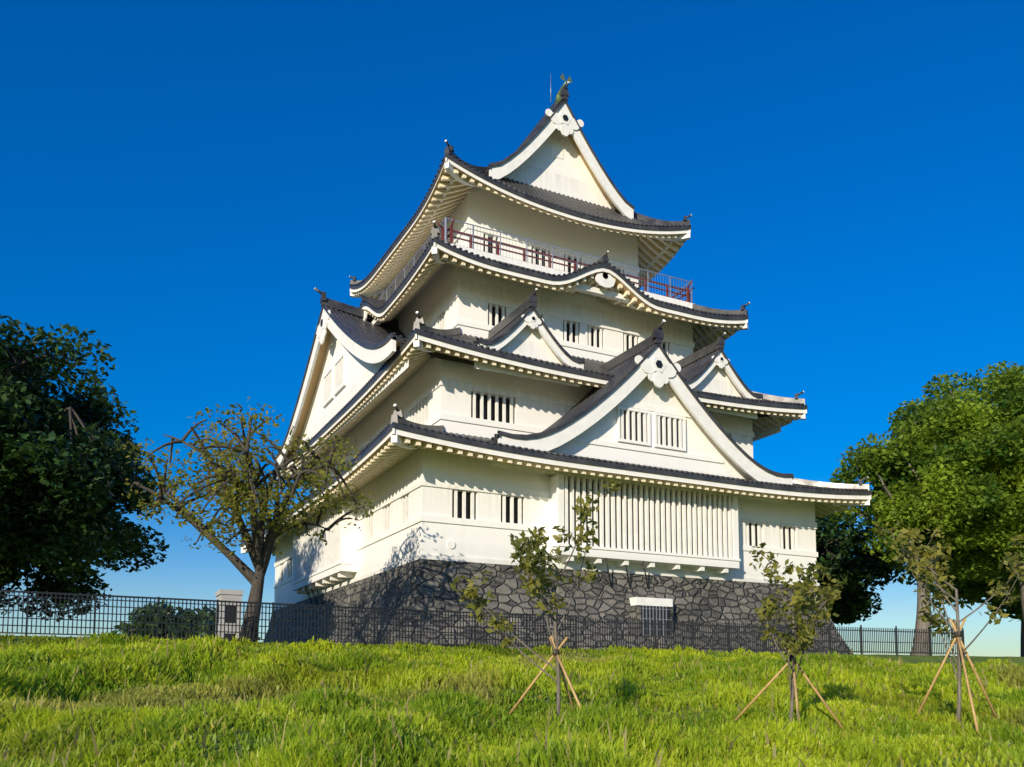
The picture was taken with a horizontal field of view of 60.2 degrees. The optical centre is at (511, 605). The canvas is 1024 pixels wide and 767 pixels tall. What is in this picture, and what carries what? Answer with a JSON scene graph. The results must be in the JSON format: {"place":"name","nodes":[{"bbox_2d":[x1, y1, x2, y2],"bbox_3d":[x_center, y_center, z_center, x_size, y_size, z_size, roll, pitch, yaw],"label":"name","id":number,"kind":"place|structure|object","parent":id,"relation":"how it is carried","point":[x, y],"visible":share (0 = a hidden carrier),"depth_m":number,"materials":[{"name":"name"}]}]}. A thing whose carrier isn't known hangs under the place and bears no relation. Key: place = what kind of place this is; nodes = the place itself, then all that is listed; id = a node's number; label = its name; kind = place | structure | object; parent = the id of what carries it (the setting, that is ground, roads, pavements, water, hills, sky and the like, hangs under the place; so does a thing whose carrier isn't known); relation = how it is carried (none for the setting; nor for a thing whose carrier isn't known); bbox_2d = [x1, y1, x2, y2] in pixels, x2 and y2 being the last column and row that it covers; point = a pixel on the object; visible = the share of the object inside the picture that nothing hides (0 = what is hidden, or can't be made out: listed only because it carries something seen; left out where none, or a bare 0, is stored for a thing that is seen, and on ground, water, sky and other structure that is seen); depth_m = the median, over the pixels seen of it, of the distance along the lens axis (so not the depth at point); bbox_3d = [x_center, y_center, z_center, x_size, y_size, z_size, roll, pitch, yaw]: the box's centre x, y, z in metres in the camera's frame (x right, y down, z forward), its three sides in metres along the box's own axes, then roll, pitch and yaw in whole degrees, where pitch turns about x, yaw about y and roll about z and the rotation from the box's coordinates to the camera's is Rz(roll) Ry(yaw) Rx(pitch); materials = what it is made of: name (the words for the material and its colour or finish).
{"place":"outdoors","nodes":[
{"label":"outdoors","id":0,"kind":"place"},
{"bbox_2d":[0,630,1023,766],"bbox_3d":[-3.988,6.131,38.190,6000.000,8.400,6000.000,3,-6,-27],"label":"ground","id":1,"kind":"structure","parent":0,"point":[912,659],"depth_m":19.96,"materials":[{"name":"green plant"}]},
{"bbox_2d":[0,314,171,621],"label":"evergreen tree","id":2,"kind":"object","parent":1,"relation":"on","point":[66,471],"visible":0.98,"depth_m":36.97,"materials":[{"name":"green plant"}]},
{"bbox_2d":[110,599,208,638],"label":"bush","id":3,"kind":"object","parent":1,"relation":"on","point":[151,620],"visible":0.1,"depth_m":96.00,"materials":[{"name":"green plant"}]},
{"bbox_2d":[183,605,215,628],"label":"tree","id":4,"kind":"object","parent":1,"relation":"on","point":[211,613],"visible":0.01,"depth_m":107.67,"materials":[{"name":"green plant"}]},
{"bbox_2d":[165,611,260,639],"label":"bush","id":5,"kind":"object","parent":1,"relation":"on","point":[191,628],"visible":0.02,"depth_m":93.28,"materials":[{"name":"green plant"}]},
{"bbox_2d":[215,589,242,640],"bbox_3d":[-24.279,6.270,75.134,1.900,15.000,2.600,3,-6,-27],"label":"stone pillar","id":6,"kind":"structure","parent":1,"relation":"on","point":[228,595],"depth_m":74.59,"materials":[{"name":"concrete"}]},
{"bbox_2d":[117,397,380,641],"bbox_3d":[-9.687,-2.610,33.047,9.789,9.019,9.195,-5,-7,42],"label":"cherry tree","id":7,"kind":"object","parent":1,"relation":"on","point":[259,549],"visible":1,"depth_m":31.80,"materials":[{"name":"green plant"}]},
{"bbox_2d":[0,590,576,647],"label":"fence","id":8,"kind":"object","parent":1,"relation":"on","point":[95,599],"visible":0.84,"depth_m":31.85,"materials":[{"name":"grey metal"}]},
{"bbox_2d":[450,477,620,715],"bbox_3d":[0.499,0.144,13.633,2.295,3.946,2.429,3,-6,-27],"label":"sapling","id":9,"kind":"object","parent":1,"relation":"on","point":[539,557],"visible":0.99,"depth_m":13.85,"materials":[{"name":"green plant"}]},
{"bbox_2d":[241,73,871,653],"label":"castle","id":10,"kind":"structure","parent":1,"relation":"on","point":[503,351],"depth_m":45.89,"materials":[{"name":"paint"}]},
{"bbox_2d":[575,616,964,655],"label":"grey fence pickets","id":11,"kind":"object","parent":1,"relation":"on","point":[728,638],"visible":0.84,"depth_m":40.75,"materials":[{"name":"grey paint"}]},
{"bbox_2d":[732,542,847,727],"bbox_3d":[4.982,0.676,14.929,2.257,3.827,2.395,1,-5,-10],"label":"sapling","id":12,"kind":"object","parent":1,"relation":"on","point":[806,634],"visible":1,"depth_m":14.62,"materials":[{"name":"green plant"}]},
{"bbox_2d":[815,511,906,625],"bbox_3d":[21.273,-1.762,68.397,17.045,13.779,17.269,-1,-5,7],"label":"tree","id":13,"kind":"object","parent":1,"relation":"on","point":[841,552],"visible":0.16,"depth_m":63.07,"materials":[{"name":"green plant"}]},
{"bbox_2d":[822,406,1023,655],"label":"camphor tree","id":14,"kind":"object","parent":1,"relation":"on","point":[936,481],"visible":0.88,"depth_m":48.93,"materials":[{"name":"green plant"}]},
{"bbox_2d":[867,360,1023,622],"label":"camphor tree","id":15,"kind":"object","parent":1,"relation":"on","point":[1005,389],"visible":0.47,"depth_m":49.17,"materials":[{"name":"green plant"}]},
{"bbox_2d":[873,521,1023,737],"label":"sapling","id":16,"kind":"object","parent":1,"relation":"on","point":[927,572],"visible":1,"depth_m":15.23,"materials":[{"name":"green plant"}]},
{"bbox_2d":[896,548,1023,656],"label":"tree","id":17,"kind":"object","parent":1,"relation":"on","point":[971,592],"visible":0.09,"depth_m":66.58,"materials":[{"name":"green plant"}]},
{"bbox_2d":[0,0,1023,656],"label":"sky","id":18,"kind":"structure","parent":0,"point":[180,180],"materials":[{"name":"blue"}]}
]}

